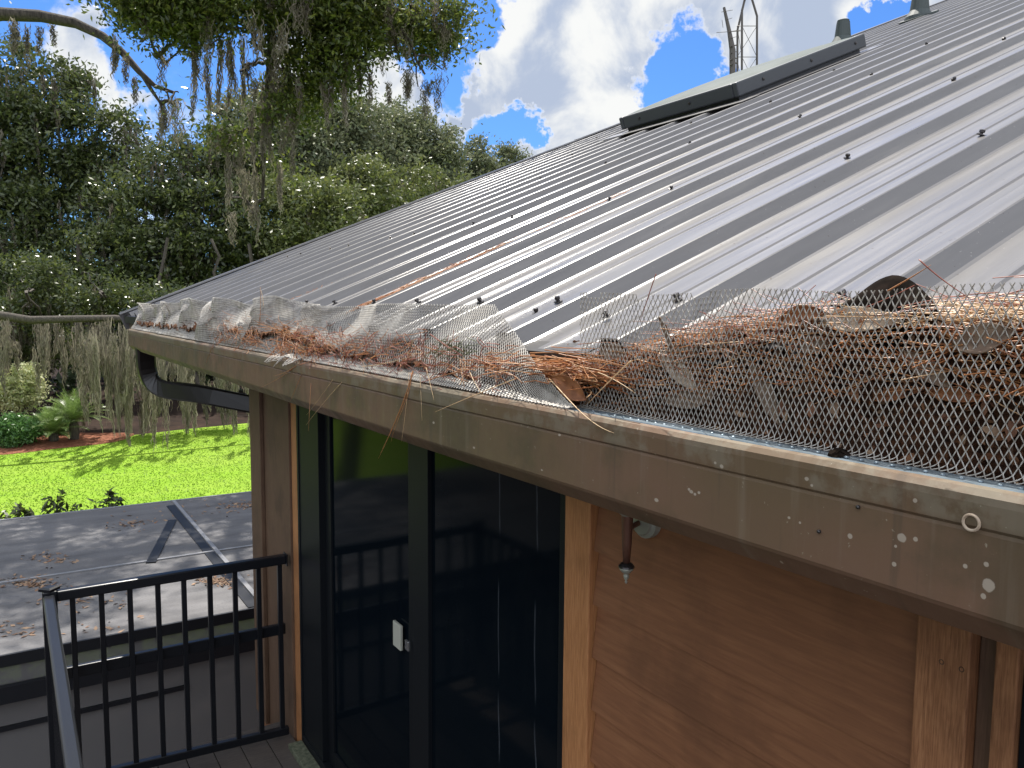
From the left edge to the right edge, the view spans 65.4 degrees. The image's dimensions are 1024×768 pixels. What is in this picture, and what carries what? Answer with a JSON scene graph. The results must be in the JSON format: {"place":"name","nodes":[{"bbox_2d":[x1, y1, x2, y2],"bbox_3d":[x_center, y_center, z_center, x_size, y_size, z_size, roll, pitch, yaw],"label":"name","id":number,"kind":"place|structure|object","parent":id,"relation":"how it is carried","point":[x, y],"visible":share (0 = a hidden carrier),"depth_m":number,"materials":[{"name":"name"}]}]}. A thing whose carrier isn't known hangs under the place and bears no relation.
{"place":"outdoors","nodes":[
{"label":"outdoors","id":0,"kind":"place"},
{"bbox_2d":[0,327,249,447],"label":"ground","id":1,"kind":"structure","parent":0,"point":[175,415],"depth_m":40.01,"materials":[{"name":"brown soil"}]},
{"bbox_2d":[29,241,48,400],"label":"tree trunk","id":2,"kind":"object","parent":1,"relation":"on","point":[44,396],"visible":0.12,"depth_m":45.46,"materials":[{"name":"grey plant"}]},
{"bbox_2d":[0,29,158,292],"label":"live oak","id":3,"kind":"object","parent":1,"relation":"on","point":[32,198],"visible":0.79,"depth_m":46.80,"materials":[{"name":"green plant"}]},
{"bbox_2d":[74,239,89,403],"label":"tree trunk","id":4,"kind":"object","parent":1,"relation":"on","point":[78,250],"visible":0.19,"depth_m":43.21,"materials":[{"name":"grey plant"}]},
{"bbox_2d":[0,250,241,397],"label":"understory","id":5,"kind":"object","parent":1,"relation":"on","point":[71,380],"depth_m":47.48,"materials":[{"name":"green plant"}]},
{"bbox_2d":[1,219,256,375],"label":"wood","id":6,"kind":"object","parent":1,"relation":"on","point":[135,295],"depth_m":61.86,"materials":[{"name":"green plant"}]},
{"bbox_2d":[0,111,303,383],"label":"live oak","id":7,"kind":"object","parent":1,"relation":"on","point":[124,235],"visible":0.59,"depth_m":45.79,"materials":[{"name":"green plant"}]},
{"bbox_2d":[157,237,168,410],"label":"tree trunk","id":8,"kind":"object","parent":1,"relation":"on","point":[163,258],"visible":0.31,"depth_m":41.55,"materials":[{"name":"grey plant"}]},
{"bbox_2d":[184,247,199,384],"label":"tree trunk","id":9,"kind":"object","parent":1,"relation":"on","point":[195,379],"visible":0.07,"depth_m":47.19,"materials":[{"name":"grey plant"}]},
{"bbox_2d":[210,239,220,408],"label":"tree trunk","id":10,"kind":"object","parent":1,"relation":"on","point":[218,258],"visible":0.28,"depth_m":42.13,"materials":[{"name":"grey plant"}]},
{"bbox_2d":[139,722,300,767],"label":"deck","id":11,"kind":"structure","parent":1,"relation":"on","point":[273,753],"depth_m":4.46,"materials":[{"name":"grey wood"}]},
{"bbox_2d":[43,595,83,767],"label":"deck railing","id":12,"kind":"object","parent":11,"relation":"on","point":[67,748],"visible":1,"depth_m":3.04,"materials":[{"name":"black metal"}]},
{"bbox_2d":[38,552,288,767],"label":"deck railing","id":13,"kind":"object","parent":11,"relation":"on","point":[104,664],"visible":0.98,"depth_m":4.29,"materials":[{"name":"black metal"}]},
{"bbox_2d":[247,244,253,262],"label":"tree trunk","id":14,"kind":"object","parent":1,"relation":"on","point":[250,253],"visible":0.11,"depth_m":45.13,"materials":[{"name":"grey plant"}]},
{"bbox_2d":[185,66,436,221],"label":"broadleaf tree","id":15,"kind":"object","parent":1,"relation":"on","point":[363,136],"visible":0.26,"depth_m":53.72,"materials":[{"name":"green plant"}]},
{"bbox_2d":[228,141,481,259],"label":"live oak","id":16,"kind":"object","parent":1,"relation":"on","point":[358,198],"visible":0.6,"depth_m":46.29,"materials":[{"name":"green plant"}]},
{"bbox_2d":[368,94,476,191],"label":"broadleaf tree","id":17,"kind":"object","parent":1,"relation":"on","point":[436,140],"visible":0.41,"depth_m":59.36,"materials":[{"name":"green plant"}]},
{"bbox_2d":[459,123,509,180],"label":"broadleaf tree","id":18,"kind":"object","parent":1,"relation":"on","point":[482,156],"visible":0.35,"depth_m":65.13,"materials":[{"name":"green plant"}]},
{"bbox_2d":[484,138,533,171],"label":"broadleaf tree","id":19,"kind":"object","parent":1,"relation":"on","point":[510,155],"visible":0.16,"depth_m":67.54,"materials":[{"name":"green plant"}]},
{"bbox_2d":[118,0,1023,767],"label":"timber house","id":20,"kind":"structure","parent":1,"relation":"on","point":[458,590],"depth_m":2.16,"materials":[{"name":"brown metal"}]},
{"bbox_2d":[131,301,167,333],"bbox_3d":[-2.441,-0.457,5.393,0.098,0.198,1.384,-3,6,-32],"label":"gutter guard","id":21,"kind":"object","parent":20,"relation":"on","point":[160,315],"visible":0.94,"depth_m":5.39,"materials":[{"name":"metal"}]},
{"bbox_2d":[159,298,206,340],"bbox_3d":[-1.801,-0.366,4.374,0.088,0.214,1.271,-3,6,-32],"label":"gutter guard","id":22,"kind":"object","parent":20,"relation":"on","point":[176,317],"visible":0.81,"depth_m":4.32,"materials":[{"name":"metal"}]},
{"bbox_2d":[194,297,261,348],"bbox_3d":[-1.265,-0.281,3.535,0.095,0.208,0.972,-3,6,-32],"label":"gutter guard","id":23,"kind":"object","parent":20,"relation":"on","point":[209,317],"visible":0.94,"depth_m":3.51,"materials":[{"name":"metal"}]},
{"bbox_2d":[213,323,267,353],"bbox_3d":[-1.126,-0.178,3.249,0.077,0.137,0.768,-3,6,-32],"label":"pine straw","id":24,"kind":"object","parent":20,"relation":"on","point":[252,338],"visible":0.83,"depth_m":3.16,"materials":[{"name":"brown plant"}]},
{"bbox_2d":[238,295,321,355],"bbox_3d":[-0.852,-0.218,2.881,0.090,0.209,0.820,-3,6,-32],"label":"gutter guard","id":25,"kind":"object","parent":20,"relation":"on","point":[272,306],"visible":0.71,"depth_m":2.90,"materials":[{"name":"metal"}]},
{"bbox_2d":[264,353,306,366],"bbox_3d":[-0.734,-0.072,2.558,0.076,0.049,0.286,-3,6,-32],"label":"gutter guard","id":26,"kind":"object","parent":20,"relation":"attached to","point":[281,357],"visible":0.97,"depth_m":2.53,"materials":[{"name":"metal"}]},
{"bbox_2d":[265,332,327,364],"bbox_3d":[-0.690,-0.106,2.559,0.100,0.130,0.544,-3,6,-32],"label":"pine straw","id":27,"kind":"object","parent":20,"relation":"on","point":[279,347],"visible":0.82,"depth_m":2.55,"materials":[{"name":"brown plant"}]},
{"bbox_2d":[306,345,469,389],"bbox_3d":[-0.369,-0.052,2.042,0.068,0.101,1.007,-3,6,-32],"label":"pine straw","id":28,"kind":"object","parent":20,"relation":"on","point":[382,366],"visible":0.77,"depth_m":1.98,"materials":[{"name":"brown plant"}]},
{"bbox_2d":[378,371,413,458],"bbox_3d":[-0.277,0.076,1.864,0.010,0.226,0.173,-4,7,-37],"label":"pine needle","id":29,"kind":"object","parent":20,"relation":"hanging from","point":[400,409],"visible":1,"depth_m":1.82,"materials":[{"name":"brown plant"}]},
{"bbox_2d":[391,381,410,439],"bbox_3d":[-0.257,0.056,1.831,0.011,0.170,0.094,-4,7,-41],"label":"pine needle","id":30,"kind":"object","parent":20,"relation":"hanging from","point":[403,406],"visible":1,"depth_m":1.81,"materials":[{"name":"brown plant"}]},
{"bbox_2d":[289,405,565,767],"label":"sliding door","id":31,"kind":"structure","parent":20,"relation":"in","point":[431,584],"depth_m":3.14,"materials":[{"name":"black glass"}]},
{"bbox_2d":[289,303,573,408],"bbox_3d":[-0.283,-0.114,1.995,0.116,0.177,1.578,-3,6,-32],"label":"gutter guard","id":32,"kind":"object","parent":20,"relation":"on","point":[556,398],"visible":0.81,"depth_m":1.83,"materials":[{"name":"metal"}]},
{"bbox_2d":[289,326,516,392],"bbox_3d":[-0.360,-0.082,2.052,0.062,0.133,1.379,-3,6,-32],"label":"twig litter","id":33,"kind":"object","parent":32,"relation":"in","point":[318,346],"visible":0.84,"depth_m":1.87,"materials":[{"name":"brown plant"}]},
{"bbox_2d":[408,334,477,367],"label":"pine needles","id":34,"kind":"object","parent":32,"relation":"in","point":[453,349],"visible":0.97,"depth_m":1.69,"materials":[{"name":"brown plant"}]},
{"bbox_2d":[525,367,594,372],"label":"pine needle","id":35,"kind":"object","parent":32,"relation":"on","point":[556,368],"visible":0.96,"depth_m":1.38,"materials":[{"name":"brown plant"}]},
{"bbox_2d":[426,367,479,380],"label":"pine needle","id":36,"kind":"object","parent":20,"relation":"on","point":[449,373],"visible":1,"depth_m":1.64,"materials":[{"name":"brown plant"}]},
{"bbox_2d":[292,187,632,313],"bbox_3d":[-0.445,-0.599,3.710,1.274,0.539,1.889,-3,6,-32],"label":"pine straw","id":37,"kind":"object","parent":20,"relation":"on","point":[426,277],"visible":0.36,"depth_m":2.95,"materials":[{"name":"brown plant"}]},
{"bbox_2d":[436,379,514,411],"bbox_3d":[-0.078,0.024,1.544,0.004,0.089,0.265,-4,7,-38],"label":"pine needle","id":38,"kind":"object","parent":20,"relation":"on","point":[481,392],"visible":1,"depth_m":1.51,"materials":[{"name":"brown plant"}]},
{"bbox_2d":[550,374,586,400],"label":"dry leaf","id":39,"kind":"object","parent":20,"relation":"on","point":[568,383],"visible":0.98,"depth_m":1.35,"materials":[{"name":"brown plant"}]},
{"bbox_2d":[548,378,612,432],"bbox_3d":[0.103,0.031,1.288,0.011,0.062,0.243,-2,6,-21],"label":"pine needle","id":40,"kind":"object","parent":20,"relation":"on","point":[573,404],"visible":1,"depth_m":1.29,"materials":[{"name":"brown plant"}]},
{"bbox_2d":[590,360,630,400],"bbox_3d":[0.150,-0.002,1.236,0.002,0.074,0.092,-4,7,-39],"label":"pine needle","id":41,"kind":"object","parent":20,"relation":"on","point":[613,377],"visible":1,"depth_m":1.22,"materials":[{"name":"brown plant"}]},
{"bbox_2d":[598,372,634,392],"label":"pine needle","id":42,"kind":"object","parent":20,"relation":"on","point":[614,379],"visible":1,"depth_m":1.23,"materials":[{"name":"beige plant"}]},
{"bbox_2d":[618,514,660,583],"bbox_3d":[0.302,0.305,1.927,0.102,0.336,0.205,4,6,34],"label":"wall lantern","id":43,"kind":"object","parent":20,"relation":"attached to","point":[642,529],"depth_m":1.89,"materials":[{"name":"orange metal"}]},
{"bbox_2d":[640,274,655,320],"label":"pine needle","id":44,"kind":"object","parent":20,"relation":"on","point":[649,293],"visible":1,"depth_m":1.17,"materials":[{"name":"brown plant"}]},
{"bbox_2d":[566,297,868,363],"bbox_3d":[0.284,-0.064,1.208,0.165,0.149,0.654,-3,6,-32],"label":"pine straw","id":45,"kind":"object","parent":20,"relation":"on","point":[745,323],"visible":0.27,"depth_m":1.14,"materials":[{"name":"brown plant"}]},
{"bbox_2d":[553,319,1023,485],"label":"debris heap","id":46,"kind":"object","parent":20,"relation":"on","point":[971,436],"visible":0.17,"depth_m":0.94,"materials":[{"name":"brown plant"}]},
{"bbox_2d":[598,343,625,359],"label":"dry leaf","id":47,"kind":"object","parent":46,"relation":"on","point":[605,351],"visible":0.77,"depth_m":1.33,"materials":[{"name":"brown plant"}]},
{"bbox_2d":[656,347,695,390],"bbox_3d":[0.245,-0.024,1.193,0.013,0.060,0.089,-3,6,-32],"label":"dry leaf","id":48,"kind":"object","parent":46,"relation":"on","point":[681,375],"visible":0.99,"depth_m":1.19,"materials":[{"name":"brown plant"}]},
{"bbox_2d":[667,341,699,360],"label":"dry leaf","id":49,"kind":"object","parent":46,"relation":"on","point":[684,350],"visible":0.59,"depth_m":1.19,"materials":[{"name":"brown plant"}]},
{"bbox_2d":[659,386,717,408],"bbox_3d":[0.259,0.019,1.182,0.010,0.036,0.125,-3,6,-32],"label":"dry leaf","id":50,"kind":"object","parent":46,"relation":"on","point":[689,398],"visible":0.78,"depth_m":1.18,"materials":[{"name":"brown plant"}]},
{"bbox_2d":[746,353,779,424],"bbox_3d":[0.334,0.005,1.064,0.007,0.093,0.062,-3,6,-32],"label":"dry leaf","id":51,"kind":"object","parent":46,"relation":"on","point":[767,397],"visible":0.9,"depth_m":1.06,"materials":[{"name":"brown plant"}]},
{"bbox_2d":[549,311,1023,483],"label":"leaf fragments","id":52,"kind":"object","parent":46,"relation":"on","point":[995,431],"visible":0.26,"depth_m":0.96,"materials":[{"name":"brown plant"}]},
{"bbox_2d":[597,308,1023,429],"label":"pine straw","id":53,"kind":"object","parent":52,"relation":"on","point":[956,369],"visible":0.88,"depth_m":0.96,"materials":[{"name":"brown plant"}]},
{"bbox_2d":[659,316,671,350],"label":"dry leaf","id":54,"kind":"object","parent":53,"relation":"on","point":[666,335],"visible":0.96,"depth_m":1.21,"materials":[{"name":"brown plant"}]},
{"bbox_2d":[777,305,825,324],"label":"dry leaf","id":55,"kind":"object","parent":53,"relation":"on","point":[806,307],"visible":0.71,"depth_m":1.01,"materials":[{"name":"brown plant"}]},
{"bbox_2d":[797,335,828,352],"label":"dry leaf","id":56,"kind":"object","parent":53,"relation":"on","point":[820,342],"visible":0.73,"depth_m":0.99,"materials":[{"name":"brown plant"}]},
{"bbox_2d":[949,322,1014,353],"bbox_3d":[0.475,-0.047,0.814,0.011,0.032,0.069,-3,6,-31],"label":"dry leaf","id":57,"kind":"object","parent":53,"relation":"on","point":[980,348],"visible":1,"depth_m":0.81,"materials":[{"name":"brown plant"}]},
{"bbox_2d":[632,275,1023,348],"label":"pine straw","id":58,"kind":"object","parent":46,"relation":"on","point":[966,303],"visible":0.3,"depth_m":0.94,"materials":[{"name":"brown plant"}]},
{"bbox_2d":[813,306,900,331],"bbox_3d":[0.402,-0.077,0.949,0.012,0.031,0.124,-3,6,-31],"label":"dry leaf","id":59,"kind":"object","parent":46,"relation":"on","point":[868,322],"visible":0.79,"depth_m":0.94,"materials":[{"name":"beige plant"}]},
{"bbox_2d":[831,275,938,349],"bbox_3d":[0.433,-0.084,0.937,0.026,0.088,0.129,-3,6,-32],"label":"dry leaf","id":60,"kind":"object","parent":46,"relation":"on","point":[886,282],"visible":0.52,"depth_m":0.92,"materials":[{"name":"brown plant"}]},
{"bbox_2d":[869,386,925,402],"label":"dry leaf","id":61,"kind":"object","parent":46,"relation":"on","point":[887,396],"visible":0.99,"depth_m":0.91,"materials":[{"name":"brown plant"}]},
{"bbox_2d":[782,289,1023,337],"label":"pine straw","id":62,"kind":"object","parent":46,"relation":"on","point":[1000,312],"visible":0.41,"depth_m":0.86,"materials":[{"name":"brown plant"}]},
{"bbox_2d":[900,348,949,387],"bbox_3d":[0.452,-0.018,0.874,0.008,0.041,0.059,-3,6,-32],"label":"dry leaf","id":63,"kind":"object","parent":46,"relation":"on","point":[941,376],"visible":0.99,"depth_m":0.87,"materials":[{"name":"brown plant"}]},
{"bbox_2d":[921,388,990,401],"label":"dry leaf","id":64,"kind":"object","parent":46,"relation":"on","point":[950,393],"visible":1,"depth_m":0.85,"materials":[{"name":"brown plant"}]},
{"bbox_2d":[576,282,1023,484],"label":"gutter guard","id":65,"kind":"object","parent":20,"relation":"attached to","point":[931,398],"visible":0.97,"depth_m":0.97,"materials":[{"name":"metal"}]},
{"bbox_2d":[919,259,971,299],"bbox_3d":[0.435,-0.106,0.803,0.001,0.043,0.057,-3,6,-32],"label":"pine needle","id":66,"kind":"object","parent":65,"relation":"on","point":[941,278],"visible":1,"depth_m":0.81,"materials":[{"name":"brown plant"}]},
{"bbox_2d":[827,447,849,456],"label":"dirt clump","id":67,"kind":"object","parent":20,"relation":"on","point":[837,452],"visible":1,"depth_m":0.91,"materials":[{"name":"black soil"}]},
{"bbox_2d":[887,265,930,291],"bbox_3d":[0.415,-0.110,0.835,0.002,0.027,0.047,-3,6,-32],"label":"pine needle","id":68,"kind":"object","parent":20,"relation":"on","point":[905,280],"visible":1,"depth_m":0.84,"materials":[{"name":"brown plant"}]},
{"bbox_2d":[1018,681,1023,767],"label":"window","id":69,"kind":"structure","parent":20,"relation":"in","point":[1021,741],"depth_m":1.26,"materials":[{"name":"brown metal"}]},
{"bbox_2d":[0,423,250,518],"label":"lawn","id":70,"kind":"structure","parent":0,"point":[157,498],"depth_m":26.18,"materials":[{"name":"green plant"}]},
{"bbox_2d":[0,432,133,454],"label":"mulch bed","id":71,"kind":"object","parent":70,"relation":"on","point":[64,441],"visible":0.65,"depth_m":31.17,"materials":[{"name":"brown soil"}]},
{"bbox_2d":[0,410,46,447],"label":"green shrub","id":72,"kind":"object","parent":71,"relation":"on","point":[15,431],"visible":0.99,"depth_m":30.02,"materials":[{"name":"green plant"}]},
{"bbox_2d":[0,361,56,414],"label":"variegated shrub","id":73,"kind":"object","parent":71,"relation":"on","point":[21,391],"visible":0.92,"depth_m":32.13,"materials":[{"name":"green plant"}]},
{"bbox_2d":[30,406,77,435],"bbox_3d":[-18.984,1.663,32.829,1.968,1.621,1.745,0,5,-9],"label":"green shrub","id":74,"kind":"object","parent":71,"relation":"on","point":[58,432],"visible":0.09,"depth_m":32.55,"materials":[{"name":"green plant"}]},
{"bbox_2d":[24,398,90,441],"bbox_3d":[-17.880,1.399,31.171,2.541,1.784,2.414,-1,5,-14],"label":"cycad palm","id":75,"kind":"object","parent":71,"relation":"on","point":[53,426],"visible":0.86,"depth_m":31.07,"materials":[{"name":"green plant"}]},
{"bbox_2d":[34,382,109,439],"bbox_3d":[-17.414,1.053,31.753,2.840,2.371,2.606,-3,6,-32],"label":"cycad palm","id":76,"kind":"object","parent":71,"relation":"on","point":[70,411],"visible":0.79,"depth_m":31.60,"materials":[{"name":"green plant"}]},
{"bbox_2d":[0,241,249,449],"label":"live oak","id":77,"kind":"object","parent":70,"relation":"on","point":[34,300],"visible":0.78,"depth_m":32.29,"materials":[{"name":"green plant"}]},
{"bbox_2d":[0,0,505,247],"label":"live oak","id":78,"kind":"object","parent":70,"relation":"on","point":[348,30],"visible":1,"depth_m":14.78,"materials":[{"name":"green plant"}]},
{"bbox_2d":[716,0,757,73],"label":"antenna tower","id":79,"kind":"structure","parent":70,"relation":"on","point":[733,60],"depth_m":37.95,"materials":[{"name":"grey metal"}]},
{"bbox_2d":[0,491,258,767],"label":"screen enclosure","id":80,"kind":"object","parent":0,"point":[182,538],"visible":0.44,"depth_m":7.16,"materials":[{"name":"grey"}]},
{"bbox_2d":[0,499,251,636],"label":"fallen leaves","id":81,"kind":"object","parent":80,"relation":"on","point":[214,579],"visible":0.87,"depth_m":7.86,"materials":[{"name":"brown plant"}]},
{"bbox_2d":[136,319,551,398],"bbox_3d":[-1.319,-0.228,3.645,0.085,0.144,5.220,-3,6,-32],"label":"debris bed","id":82,"kind":"object","parent":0,"point":[415,362],"visible":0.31,"depth_m":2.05,"materials":[{"name":"brown plant"}]},
{"bbox_2d":[209,307,539,393],"bbox_3d":[-0.697,-0.138,2.640,0.129,0.228,2.720,-3,6,-32],"label":"pine straw","id":83,"kind":"object","parent":82,"relation":"on","point":[358,347],"visible":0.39,"depth_m":2.17,"materials":[{"name":"brown plant"}]},
{"bbox_2d":[241,327,528,396],"bbox_3d":[-0.506,-0.091,2.291,0.096,0.114,2.046,-3,6,-32],"label":"pine straw","id":84,"kind":"object","parent":82,"relation":"on","point":[345,350],"visible":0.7,"depth_m":1.95,"materials":[{"name":"brown plant"}]},
{"bbox_2d":[461,344,651,397],"bbox_3d":[0.073,-0.028,1.446,0.163,0.082,0.513,-3,6,-32],"label":"pine straw","id":85,"kind":"object","parent":82,"relation":"on","point":[584,377],"visible":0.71,"depth_m":1.36,"materials":[{"name":"brown plant"}]},
{"bbox_2d":[522,358,578,375],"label":"pine needle","id":86,"kind":"object","parent":85,"relation":"on","point":[544,364],"visible":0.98,"depth_m":1.41,"materials":[{"name":"brown plant"}]},
{"bbox_2d":[520,355,587,362],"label":"pine needle","id":87,"kind":"object","parent":85,"relation":"on","point":[548,357],"visible":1,"depth_m":1.40,"materials":[{"name":"brown plant"}]},
{"bbox_2d":[530,352,602,355],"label":"pine needle","id":88,"kind":"object","parent":87,"relation":"on","point":[564,352],"visible":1,"depth_m":1.37,"materials":[{"name":"brown plant"}]},
{"bbox_2d":[545,349,629,367],"bbox_3d":[0.119,-0.043,1.311,0.002,0.018,0.228,-3,6,-32],"label":"pine needle","id":89,"kind":"object","parent":85,"relation":"on","point":[582,356],"visible":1,"depth_m":1.32,"materials":[{"name":"brown plant"}]},
{"bbox_2d":[0,0,942,295],"label":"sky","id":90,"kind":"structure","parent":0,"point":[560,72],"materials":[{"name":"blue"}]},
{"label":"hedge","id":91,"kind":"object","parent":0,"visible":0},
{"bbox_2d":[0,508,15,518],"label":"hedge shoot","id":92,"kind":"object","parent":91,"relation":"in","point":[6,514],"visible":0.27,"depth_m":10.39,"materials":[{"name":"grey plant"}]},
{"bbox_2d":[9,502,23,517],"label":"hedge shoot","id":93,"kind":"object","parent":91,"relation":"in","point":[19,508],"visible":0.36,"depth_m":10.44,"materials":[{"name":"green plant"}]},
{"bbox_2d":[21,506,32,516],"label":"hedge shoot","id":94,"kind":"object","parent":91,"relation":"in","point":[25,513],"visible":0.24,"depth_m":10.50,"materials":[{"name":"green plant"}]},
{"bbox_2d":[24,507,34,516],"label":"hedge shoot","id":95,"kind":"object","parent":91,"relation":"in","point":[31,513],"visible":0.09,"depth_m":10.60,"materials":[{"name":"green plant"}]},
{"bbox_2d":[41,496,60,514],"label":"hedge shoot","id":96,"kind":"object","parent":91,"relation":"in","point":[46,505],"visible":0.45,"depth_m":10.66,"materials":[{"name":"green plant"}]},
{"bbox_2d":[46,499,61,513],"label":"hedge shoot","id":97,"kind":"object","parent":91,"relation":"in","point":[55,506],"visible":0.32,"depth_m":10.66,"materials":[{"name":"green plant"}]},
{"bbox_2d":[56,489,68,512],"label":"hedge shoot","id":98,"kind":"object","parent":91,"relation":"in","point":[59,497],"visible":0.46,"depth_m":10.74,"materials":[{"name":"green plant"}]},
{"bbox_2d":[70,502,83,510],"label":"hedge shoot","id":99,"kind":"object","parent":91,"relation":"in","point":[75,506],"visible":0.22,"depth_m":10.86,"materials":[{"name":"green plant"}]},
{"bbox_2d":[86,497,104,508],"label":"hedge shoot","id":100,"kind":"object","parent":91,"relation":"in","point":[95,502],"visible":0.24,"depth_m":10.96,"materials":[{"name":"green plant"}]},
{"bbox_2d":[100,499,119,507],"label":"hedge shoot","id":101,"kind":"object","parent":91,"relation":"in","point":[106,503],"visible":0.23,"depth_m":11.06,"materials":[{"name":"green plant"}]},
{"bbox_2d":[102,487,119,507],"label":"hedge shoot","id":102,"kind":"object","parent":91,"relation":"in","point":[110,493],"visible":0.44,"depth_m":11.07,"materials":[{"name":"green plant"}]},
{"bbox_2d":[113,496,127,505],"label":"hedge shoot","id":103,"kind":"object","parent":91,"relation":"in","point":[120,500],"visible":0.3,"depth_m":11.12,"materials":[{"name":"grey plant"}]}
]}

